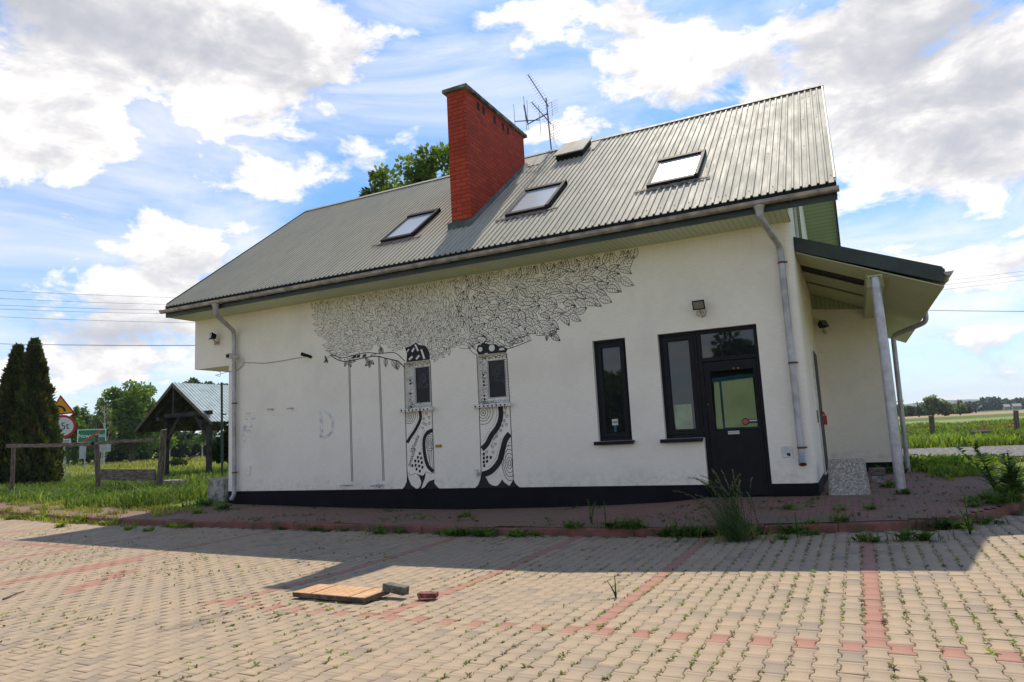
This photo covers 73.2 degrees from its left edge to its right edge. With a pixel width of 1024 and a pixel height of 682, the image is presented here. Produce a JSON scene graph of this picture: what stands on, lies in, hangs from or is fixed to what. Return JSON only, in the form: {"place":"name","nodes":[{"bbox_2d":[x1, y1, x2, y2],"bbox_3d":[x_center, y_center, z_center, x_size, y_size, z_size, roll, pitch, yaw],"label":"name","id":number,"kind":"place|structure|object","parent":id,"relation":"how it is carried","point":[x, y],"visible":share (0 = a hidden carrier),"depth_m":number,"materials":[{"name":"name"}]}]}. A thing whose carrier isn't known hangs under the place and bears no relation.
{"place":"outdoors","nodes":[
{"label":"outdoors","id":0,"kind":"place"},
{"bbox_2d":[19,344,194,345],"bbox_3d":[-26.046,-0.196,30.734,41.452,5.450,0.018,-8,-9,32],"label":"overhead wire","id":1,"kind":"object","parent":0,"point":[117,345],"visible":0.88,"depth_m":21.80,"materials":[{"name":"metal"}]},
{"bbox_2d":[0,463,228,508],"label":"lawn grass","id":2,"kind":"structure","parent":0,"point":[189,474],"depth_m":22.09,"materials":[{"name":"green plant"}]},
{"bbox_2d":[0,466,1009,527],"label":"sidewalk","id":3,"kind":"structure","parent":0,"point":[824,502],"depth_m":12.38,"materials":[{"name":"brick"}]},
{"bbox_2d":[203,502,232,509],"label":"weed clump","id":4,"kind":"object","parent":3,"relation":"on","point":[225,506],"visible":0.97,"depth_m":16.68,"materials":[{"name":"green plant"}]},
{"bbox_2d":[190,475,1010,525],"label":"sidewalk sprouts","id":5,"kind":"object","parent":3,"relation":"on","point":[795,508],"visible":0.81,"depth_m":12.00,"materials":[{"name":"green plant"}]},
{"bbox_2d":[596,512,635,528],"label":"weed clump","id":6,"kind":"object","parent":3,"relation":"on","point":[610,524],"visible":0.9,"depth_m":11.21,"materials":[{"name":"green plant"}]},
{"bbox_2d":[610,512,653,528],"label":"weed clump","id":7,"kind":"object","parent":3,"relation":"on","point":[635,524],"visible":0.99,"depth_m":11.11,"materials":[{"name":"green plant"}]},
{"bbox_2d":[780,502,803,509],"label":"weed clump","id":8,"kind":"object","parent":3,"relation":"on","point":[788,506],"visible":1,"depth_m":11.02,"materials":[{"name":"green plant"}]},
{"bbox_2d":[819,509,858,522],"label":"weed clump","id":9,"kind":"object","parent":3,"relation":"on","point":[841,519],"visible":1,"depth_m":9.84,"materials":[{"name":"green plant"}]},
{"bbox_2d":[828,458,870,494],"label":"concrete block","id":10,"kind":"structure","parent":3,"relation":"on","point":[847,476],"depth_m":11.70,"materials":[{"name":"grey concrete"}]},
{"bbox_2d":[871,475,884,481],"bbox_3d":[7.241,2.732,13.635,0.240,0.155,0.250,-7,-8,26],"label":"pale stone","id":11,"kind":"object","parent":3,"relation":"on","point":[877,478],"visible":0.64,"depth_m":13.53,"materials":[{"name":"stone"}]},
{"bbox_2d":[868,467,885,474],"bbox_3d":[7.224,2.582,13.659,0.300,0.140,0.250,-7,-8,26],"label":"firewood log","id":12,"kind":"object","parent":11,"relation":"on","point":[877,471],"visible":1,"depth_m":13.55,"materials":[{"name":"brown wood"}]},
{"bbox_2d":[876,478,906,487],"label":"weed clump","id":13,"kind":"object","parent":3,"relation":"on","point":[889,484],"visible":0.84,"depth_m":12.49,"materials":[{"name":"green plant"}]},
{"bbox_2d":[873,462,918,473],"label":"weed clump","id":14,"kind":"object","parent":3,"relation":"on","point":[891,469],"visible":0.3,"depth_m":15.43,"materials":[{"name":"green plant"}]},
{"bbox_2d":[889,488,913,494],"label":"weed clump","id":15,"kind":"object","parent":3,"relation":"on","point":[903,491],"visible":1,"depth_m":11.30,"materials":[{"name":"green plant"}]},
{"bbox_2d":[957,497,986,507],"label":"weed clump","id":16,"kind":"object","parent":3,"relation":"on","point":[975,504],"visible":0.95,"depth_m":10.04,"materials":[{"name":"green plant"}]},
{"bbox_2d":[953,435,1000,491],"bbox_3d":[7.529,1.960,11.114,0.710,0.954,0.542,-7,-8,26],"label":"thistle","id":17,"kind":"object","parent":3,"relation":"on","point":[989,478],"visible":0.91,"depth_m":11.06,"materials":[{"name":"green plant"}]},
{"bbox_2d":[950,483,1017,503],"bbox_3d":[7.111,2.260,10.196,1.116,0.285,0.405,-7,-8,26],"label":"weed clump","id":18,"kind":"object","parent":3,"relation":"on","point":[1006,499],"visible":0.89,"depth_m":10.20,"materials":[{"name":"green plant"}]},
{"bbox_2d":[978,484,1023,503],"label":"weed clump","id":19,"kind":"object","parent":3,"relation":"on","point":[1019,498],"visible":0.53,"depth_m":10.33,"materials":[{"name":"green plant"}]},
{"bbox_2d":[989,478,1023,493],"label":"weed clump","id":20,"kind":"object","parent":3,"relation":"on","point":[1016,492],"visible":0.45,"depth_m":10.72,"materials":[{"name":"green plant"}]},
{"bbox_2d":[992,450,1023,491],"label":"thistle","id":21,"kind":"object","parent":3,"relation":"on","point":[1010,477],"visible":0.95,"depth_m":10.54,"materials":[{"name":"green plant"}]},
{"bbox_2d":[0,513,1023,681],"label":"parking paving","id":22,"kind":"structure","parent":0,"point":[123,646],"depth_m":6.58,"materials":[{"name":"beige concrete"}]},
{"bbox_2d":[0,510,17,519],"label":"weed clump","id":23,"kind":"object","parent":22,"relation":"on","point":[8,516],"visible":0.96,"depth_m":18.49,"materials":[{"name":"plant"}]},
{"bbox_2d":[51,519,70,527],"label":"weed clump","id":24,"kind":"object","parent":22,"relation":"on","point":[59,524],"visible":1,"depth_m":15.90,"materials":[{"name":"plant"}]},
{"bbox_2d":[292,584,389,602],"bbox_3d":[-1.897,2.789,7.636,1.031,0.053,0.452,-7,-8,26],"label":"plywood hatch","id":25,"kind":"object","parent":22,"relation":"on","point":[344,593],"visible":0.91,"depth_m":7.54,"materials":[{"name":"wood"}]},
{"bbox_2d":[365,521,399,534],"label":"weed clump","id":26,"kind":"object","parent":22,"relation":"on","point":[379,529],"visible":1,"depth_m":12.81,"materials":[{"name":"green plant"}]},
{"bbox_2d":[382,582,408,595],"bbox_3d":[-1.264,2.700,7.524,0.300,0.091,0.109,0,-5,30],"label":"loose paver","id":27,"kind":"object","parent":22,"relation":"on","point":[397,588],"visible":1,"depth_m":7.48,"materials":[{"name":"concrete"}]},
{"bbox_2d":[417,591,438,598],"bbox_3d":[-0.898,2.708,7.363,0.208,0.058,0.127,-4,-8,8],"label":"loose paver","id":28,"kind":"object","parent":22,"relation":"on","point":[427,594],"visible":1,"depth_m":7.31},
{"bbox_2d":[433,525,462,536],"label":"weed clump","id":29,"kind":"object","parent":22,"relation":"on","point":[449,532],"visible":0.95,"depth_m":12.23,"materials":[{"name":"green plant"}]},
{"bbox_2d":[447,522,480,536],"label":"weed clump","id":30,"kind":"object","parent":22,"relation":"on","point":[461,531],"visible":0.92,"depth_m":12.13,"materials":[{"name":"green plant"}]},
{"bbox_2d":[470,522,496,536],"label":"weed clump","id":31,"kind":"object","parent":22,"relation":"on","point":[484,531],"visible":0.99,"depth_m":11.98,"materials":[{"name":"green plant"}]},
{"bbox_2d":[0,526,1023,681],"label":"joint sprouts","id":32,"kind":"object","parent":22,"relation":"on","point":[991,651],"visible":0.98,"depth_m":6.52,"materials":[{"name":"green plant"}]},
{"bbox_2d":[496,526,532,536],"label":"weed clump","id":33,"kind":"object","parent":22,"relation":"on","point":[516,533],"visible":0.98,"depth_m":11.76,"materials":[{"name":"green plant"}]},
{"bbox_2d":[645,525,680,536],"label":"weed clump","id":34,"kind":"object","parent":22,"relation":"on","point":[665,534],"visible":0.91,"depth_m":10.78,"materials":[{"name":"green plant"}]},
{"bbox_2d":[670,517,685,541],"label":"tall weed","id":35,"kind":"object","parent":22,"relation":"on","point":[676,532],"visible":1,"depth_m":10.20,"materials":[{"name":"green plant"}]},
{"bbox_2d":[672,522,717,537],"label":"weed clump","id":36,"kind":"object","parent":22,"relation":"on","point":[693,532],"visible":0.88,"depth_m":10.47,"materials":[{"name":"green plant"}]},
{"bbox_2d":[694,522,726,535],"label":"weed clump","id":37,"kind":"object","parent":22,"relation":"on","point":[710,533],"visible":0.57,"depth_m":10.40,"materials":[{"name":"green plant"}]},
{"bbox_2d":[673,469,780,542],"bbox_3d":[3.162,2.336,9.879,1.664,1.012,1.093,-7,-8,26],"label":"grass tussock","id":38,"kind":"object","parent":22,"relation":"on","point":[736,532],"depth_m":9.86,"materials":[{"name":"green plant"}]},
{"bbox_2d":[760,530,790,540],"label":"weed clump","id":39,"kind":"object","parent":22,"relation":"on","point":[779,536],"visible":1,"depth_m":9.56,"materials":[{"name":"green plant"}]},
{"bbox_2d":[756,518,808,533],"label":"weed clump","id":40,"kind":"object","parent":22,"relation":"on","point":[787,530],"visible":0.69,"depth_m":10.00,"materials":[{"name":"green plant"}]},
{"bbox_2d":[790,524,826,534],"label":"weed clump","id":41,"kind":"object","parent":22,"relation":"on","point":[812,532],"visible":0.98,"depth_m":9.72,"materials":[{"name":"green plant"}]},
{"bbox_2d":[849,526,893,542],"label":"weed clump","id":42,"kind":"object","parent":22,"relation":"on","point":[863,537],"visible":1,"depth_m":8.86,"materials":[{"name":"green plant"}]},
{"bbox_2d":[888,523,954,541],"bbox_3d":[5.098,2.387,8.642,0.747,0.220,0.422,-7,-8,26],"label":"weed clump","id":43,"kind":"object","parent":22,"relation":"on","point":[905,534],"visible":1,"depth_m":8.65,"materials":[{"name":"green plant"}]},
{"bbox_2d":[908,511,986,529],"bbox_3d":[5.916,2.410,9.368,1.019,0.261,0.448,-7,-8,26],"label":"weed clump","id":44,"kind":"object","parent":22,"relation":"on","point":[945,524],"visible":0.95,"depth_m":9.32,"materials":[{"name":"green plant"}]},
{"bbox_2d":[903,452,1023,489],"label":"ground cover","id":45,"kind":"object","parent":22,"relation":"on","point":[960,474],"visible":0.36,"depth_m":15.29,"materials":[{"name":"plant"}]},
{"bbox_2d":[957,496,978,534],"bbox_3d":[5.819,2.213,8.805,0.212,0.503,0.232,1,-9,-29],"label":"tall weed","id":46,"kind":"object","parent":22,"relation":"on","point":[969,526],"visible":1,"depth_m":8.80,"materials":[{"name":"green plant"}]},
{"bbox_2d":[969,512,1008,524],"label":"weed clump","id":47,"kind":"object","parent":22,"relation":"on","point":[987,520],"visible":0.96,"depth_m":9.42,"materials":[{"name":"green plant"}]},
{"bbox_2d":[0,0,1023,435],"label":"sky","id":48,"kind":"structure","parent":0,"point":[146,146],"materials":[{"name":"blue"}]},
{"bbox_2d":[34,409,1023,528],"bbox_3d":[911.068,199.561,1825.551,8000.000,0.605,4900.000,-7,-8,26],"label":"ground","id":49,"kind":"structure","parent":0,"point":[986,415],"depth_m":103.17,"materials":[{"name":"green plant"}]},
{"bbox_2d":[0,342,24,484],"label":"thuja","id":50,"kind":"object","parent":49,"relation":"on","point":[9,382],"visible":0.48,"depth_m":29.14,"materials":[{"name":"green plant"}]},
{"bbox_2d":[1,337,67,485],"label":"thuja","id":51,"kind":"object","parent":49,"relation":"on","point":[36,415],"visible":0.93,"depth_m":28.83,"materials":[{"name":"green plant"}]},
{"bbox_2d":[55,395,75,476],"bbox_3d":[-22.461,4.862,34.540,1.160,4.360,0.101,-4,-6,-33],"label":"road sign","id":52,"kind":"object","parent":49,"relation":"on","point":[67,424],"visible":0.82,"depth_m":34.66,"materials":[{"name":"metal"}]},
{"bbox_2d":[58,405,88,464],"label":"meadow tree","id":53,"kind":"object","parent":49,"relation":"on","point":[74,450],"visible":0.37,"depth_m":88.51,"materials":[{"name":"green plant"}]},
{"bbox_2d":[76,403,93,463],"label":"meadow tree","id":54,"kind":"object","parent":49,"relation":"on","point":[87,417],"visible":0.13,"depth_m":94.44,"materials":[{"name":"green plant"}]},
{"bbox_2d":[4,429,166,491],"bbox_3d":[-14.881,4.410,23.767,8.586,2.316,0.242,-7,-8,26],"label":"wooden fence","id":55,"kind":"object","parent":49,"relation":"on","point":[128,474],"visible":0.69,"depth_m":22.81,"materials":[{"name":"brown wood"}]},
{"bbox_2d":[77,429,110,468],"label":"town sign","id":56,"kind":"object","parent":49,"relation":"on","point":[85,435],"visible":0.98,"depth_m":54.20,"materials":[{"name":"metal"}]},
{"bbox_2d":[0,496,195,526],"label":"verge grass","id":57,"kind":"structure","parent":49,"relation":"on","point":[92,512],"depth_m":17.62,"materials":[{"name":"plant"}]},
{"bbox_2d":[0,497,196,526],"bbox_3d":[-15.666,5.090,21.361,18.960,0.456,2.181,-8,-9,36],"label":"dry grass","id":58,"kind":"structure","parent":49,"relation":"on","point":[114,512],"depth_m":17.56,"materials":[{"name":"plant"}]},
{"bbox_2d":[86,404,118,462],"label":"meadow tree","id":59,"kind":"object","parent":49,"relation":"on","point":[96,423],"visible":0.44,"depth_m":83.61,"materials":[{"name":"green plant"}]},
{"bbox_2d":[99,405,110,463],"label":"bare tree","id":60,"kind":"object","parent":49,"relation":"on","point":[104,414],"visible":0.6,"depth_m":77.00,"materials":[{"name":"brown wood"}]},
{"bbox_2d":[109,443,137,461],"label":"wood edge tree","id":61,"kind":"object","parent":49,"relation":"on","point":[119,456],"visible":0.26,"depth_m":93.66,"materials":[{"name":"green plant"}]},
{"bbox_2d":[91,379,159,461],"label":"meadow tree","id":62,"kind":"object","parent":49,"relation":"on","point":[130,408],"visible":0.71,"depth_m":89.90,"materials":[{"name":"green plant"}]},
{"bbox_2d":[126,442,154,460],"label":"wood edge tree","id":63,"kind":"object","parent":49,"relation":"on","point":[145,453],"visible":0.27,"depth_m":97.02,"materials":[{"name":"green plant"}]},
{"bbox_2d":[62,456,227,476],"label":"meadow grass","id":64,"kind":"structure","parent":49,"relation":"on","point":[74,469],"depth_m":59.29,"materials":[{"name":"plant"}]},
{"bbox_2d":[154,479,187,486],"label":"concrete block","id":65,"kind":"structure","parent":49,"relation":"on","point":[173,481],"depth_m":22.34,"materials":[{"name":"concrete"}]},
{"bbox_2d":[169,434,178,458],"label":"young birch","id":66,"kind":"object","parent":49,"relation":"on","point":[172,442],"visible":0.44,"depth_m":85.11,"materials":[{"name":"green plant"}]},
{"bbox_2d":[134,382,228,475],"bbox_3d":[-14.259,4.331,33.211,5.100,4.520,5.420,-7,-8,26],"label":"timber shelter","id":67,"kind":"object","parent":49,"relation":"on","point":[192,407],"visible":0.52,"depth_m":31.65,"materials":[{"name":"brown wood"}]},
{"bbox_2d":[170,431,192,458],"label":"wood edge tree","id":68,"kind":"object","parent":49,"relation":"on","point":[184,445],"visible":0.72,"depth_m":100.86,"materials":[{"name":"green plant"}]},
{"bbox_2d":[169,454,198,466],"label":"fallen sapling","id":69,"kind":"object","parent":49,"relation":"on","point":[177,461],"visible":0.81,"depth_m":49.22,"materials":[{"name":"green plant"}]},
{"bbox_2d":[180,431,203,456],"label":"wood edge tree","id":70,"kind":"object","parent":49,"relation":"on","point":[190,436],"visible":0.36,"depth_m":105.73,"materials":[{"name":"green plant"}]},
{"bbox_2d":[183,377,200,431],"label":"tall tree","id":71,"kind":"object","parent":49,"relation":"on","point":[193,380],"visible":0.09,"depth_m":135.79,"materials":[{"name":"green plant"}]},
{"bbox_2d":[194,431,205,457],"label":"young birch","id":72,"kind":"object","parent":49,"relation":"on","point":[201,439],"visible":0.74,"depth_m":86.55,"materials":[{"name":"green plant"}]},
{"bbox_2d":[192,494,220,505],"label":"weed clump","id":73,"kind":"object","parent":49,"relation":"on","point":[201,501],"visible":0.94,"depth_m":17.41,"materials":[{"name":"green plant"}]},
{"bbox_2d":[202,425,228,463],"bbox_3d":[-13.511,5.287,33.748,2.810,2.773,2.444,-2,-8,-6],"label":"garden bush","id":74,"kind":"object","parent":49,"relation":"on","point":[216,453],"visible":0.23,"depth_m":33.25,"materials":[{"name":"green plant"}]},
{"bbox_2d":[207,477,227,500],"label":"concrete block","id":75,"kind":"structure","parent":49,"relation":"on","point":[218,486],"depth_m":18.15,"materials":[{"name":"concrete"}]},
{"bbox_2d":[221,382,225,473],"bbox_3d":[-11.669,3.702,27.877,0.295,4.081,0.090,-7,-8,26],"label":"metal pole","id":76,"kind":"object","parent":49,"relation":"on","point":[222,414],"visible":0.78,"depth_m":27.91,"materials":[{"name":"metal"}]},
{"bbox_2d":[359,147,434,196],"bbox_3d":[-5.224,-1.609,34.032,6.457,15.770,7.050,-7,-8,26],"label":"ash tree","id":77,"kind":"object","parent":49,"relation":"on","point":[380,177],"visible":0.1,"depth_m":33.37,"materials":[{"name":"green plant"}]},
{"bbox_2d":[404,141,449,183],"bbox_3d":[-3.176,-1.903,33.538,3.654,16.011,3.874,-7,-8,26],"label":"ash tree","id":78,"kind":"object","parent":49,"relation":"on","point":[432,164],"visible":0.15,"depth_m":33.51,"materials":[{"name":"green plant"}]},
{"bbox_2d":[0,493,1023,537],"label":"kerb","id":79,"kind":"structure","parent":49,"relation":"on","point":[1005,509],"depth_m":11.57,"materials":[{"name":"concrete"}]},
{"bbox_2d":[560,517,594,528],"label":"weed clump","id":80,"kind":"object","parent":79,"relation":"on","point":[571,524],"visible":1,"depth_m":11.53,"materials":[{"name":"green plant"}]},
{"bbox_2d":[159,83,953,509],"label":"roadside building","id":81,"kind":"structure","parent":49,"relation":"on","point":[495,319],"depth_m":14.74,"materials":[{"name":"paint"}]},
{"bbox_2d":[209,332,218,344],"bbox_3d":[-7.965,-0.052,18.439,0.235,0.332,0.244,4,-10,-41],"label":"floodlight","id":82,"kind":"object","parent":81,"relation":"attached to","point":[212,335],"visible":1,"depth_m":18.38,"materials":[{"name":"plastic"}]},
{"bbox_2d":[225,353,243,365],"bbox_3d":[-7.209,0.483,17.906,0.270,0.305,0.420,-7,-8,26],"label":"security camera","id":83,"kind":"object","parent":81,"relation":"attached to","point":[233,356],"visible":1,"depth_m":17.89,"materials":[{"name":"white plastic"}]},
{"bbox_2d":[399,361,433,412],"bbox_3d":[-2.112,1.019,15.560,0.885,1.137,0.285,-7,-8,26],"label":"window","id":84,"kind":"structure","parent":81,"relation":"in","point":[418,373],"depth_m":15.67,"materials":[{"name":"white glass"}]},
{"bbox_2d":[473,353,511,408],"bbox_3d":[-0.398,0.846,14.723,0.895,1.140,0.285,-7,-8,26],"label":"window","id":85,"kind":"structure","parent":81,"relation":"in","point":[493,368],"depth_m":14.83,"materials":[{"name":"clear glass"}]},
{"bbox_2d":[513,73,558,149],"bbox_3d":[0.727,-6.385,20.026,1.161,2.491,0.802,0,-8,-20],"label":"television aerial","id":86,"kind":"object","parent":81,"relation":"on","point":[547,118],"visible":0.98,"depth_m":20.08,"materials":[{"name":"metal"}]},
{"bbox_2d":[594,338,634,444],"bbox_3d":[1.960,0.990,13.542,0.800,2.060,0.265,-7,-8,26],"label":"window","id":87,"kind":"structure","parent":81,"relation":"in","point":[610,355],"depth_m":13.62,"materials":[{"name":"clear glass"}]},
{"bbox_2d":[658,331,704,442],"bbox_3d":[3.126,0.863,12.974,0.785,2.060,0.265,-7,-8,26],"label":"window","id":88,"kind":"structure","parent":81,"relation":"in","point":[683,409],"depth_m":13.03,"materials":[{"name":"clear glass"}]},
{"bbox_2d":[692,300,705,316],"bbox_3d":[3.481,-0.596,12.786,0.224,0.311,0.250,-7,-8,26],"label":"floodlight","id":89,"kind":"object","parent":81,"relation":"attached to","point":[699,305],"visible":1,"depth_m":12.72,"materials":[{"name":"plastic"}]},
{"bbox_2d":[703,358,769,495],"bbox_3d":[4.074,1.568,12.565,0.940,2.440,0.135,-7,-8,26],"label":"door","id":90,"kind":"structure","parent":81,"relation":"in","point":[737,444],"depth_m":12.54,"materials":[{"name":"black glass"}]},
{"bbox_2d":[793,207,801,237],"bbox_3d":[6.023,-2.698,14.579,0.050,2.000,1.600,-7,-8,26],"label":"gable window","id":91,"kind":"structure","parent":81,"relation":"in","point":[796,209],"depth_m":13.94,"materials":[{"name":"white plastic"}]},
{"bbox_2d":[810,345,827,474],"bbox_3d":[6.667,1.468,14.816,0.170,2.650,1.600,-7,-8,26],"label":"side door","id":92,"kind":"structure","parent":81,"relation":"in","point":[822,419],"depth_m":14.31,"materials":[{"name":"white plastic"}]},
{"bbox_2d":[817,320,828,333],"bbox_3d":[7.579,-0.333,16.811,0.255,0.340,0.207,0,-8,-24],"label":"floodlight","id":93,"kind":"object","parent":81,"relation":"attached to","point":[822,324],"visible":1,"depth_m":16.77,"materials":[{"name":"plastic"}]},
{"bbox_2d":[906,405,915,416],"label":"tree","id":94,"kind":"object","parent":49,"relation":"on","point":[911,411],"visible":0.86,"depth_m":266.43,"materials":[{"name":"green plant"}]},
{"bbox_2d":[919,394,943,415],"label":"tree","id":95,"kind":"object","parent":49,"relation":"on","point":[930,405],"visible":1,"depth_m":194.89,"materials":[{"name":"green plant"}]},
{"bbox_2d":[928,415,934,435],"bbox_3d":[19.588,4.080,32.142,0.262,1.260,0.228,-7,-8,26],"label":"wooden stake","id":96,"kind":"object","parent":49,"relation":"on","point":[932,424],"visible":0.65,"depth_m":32.10,"materials":[{"name":"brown wood"}]},
{"bbox_2d":[937,399,956,415],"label":"tree","id":97,"kind":"object","parent":49,"relation":"on","point":[947,409],"visible":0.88,"depth_m":194.90,"materials":[{"name":"green plant"}]},
{"bbox_2d":[898,395,1023,413],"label":"distant wood","id":98,"kind":"object","parent":49,"relation":"on","point":[987,403],"visible":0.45,"depth_m":514.70,"materials":[{"name":"plant"}]},
{"bbox_2d":[953,403,968,413],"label":"tree","id":99,"kind":"object","parent":49,"relation":"on","point":[963,409],"visible":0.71,"depth_m":249.63,"materials":[{"name":"green plant"}]},
{"bbox_2d":[970,429,991,436],"bbox_3d":[19.424,3.960,28.553,0.707,0.562,0.340,-5,-8,18],"label":"old stump","id":100,"kind":"object","parent":49,"relation":"on","point":[978,431],"visible":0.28,"depth_m":28.48,"materials":[{"name":"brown wood"}]},
{"bbox_2d":[1013,410,1019,429],"bbox_3d":[24.156,3.944,33.007,0.288,1.292,0.231,-7,-8,26],"label":"wooden stake","id":101,"kind":"object","parent":49,"relation":"on","point":[1016,418],"visible":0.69,"depth_m":32.96,"materials":[{"name":"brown wood"}]},
{"bbox_2d":[155,399,978,452],"bbox_3d":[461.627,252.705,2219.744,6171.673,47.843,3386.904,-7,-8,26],"label":"hills","id":102,"kind":"structure","parent":0,"point":[950,401],"depth_m":2077.84,"materials":[{"name":"plant"}]},
{"bbox_2d":[128,511,1023,681],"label":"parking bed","id":103,"kind":"object","parent":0,"point":[1019,512],"visible":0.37,"depth_m":6.07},
{"bbox_2d":[651,518,709,537],"bbox_3d":[2.618,2.891,10.734,0.974,0.276,0.509,-3,-8,-1],"label":"weed clump","id":104,"kind":"object","parent":103,"relation":"on","point":[670,533],"visible":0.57,"depth_m":10.72,"materials":[{"name":"green plant"}]},
{"bbox_2d":[899,417,1023,448],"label":"field grass","id":105,"kind":"structure","parent":0,"point":[960,428],"depth_m":34.37,"materials":[{"name":"green plant"}]},
{"bbox_2d":[900,430,1023,448],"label":"dry grass","id":106,"kind":"structure","parent":0,"point":[1011,438],"depth_m":24.93,"materials":[{"name":"plant"}]},
{"bbox_2d":[902,445,1023,455],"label":"gravel track","id":107,"kind":"structure","parent":0,"point":[1017,450],"depth_m":22.06,"materials":[{"name":"gravel"}]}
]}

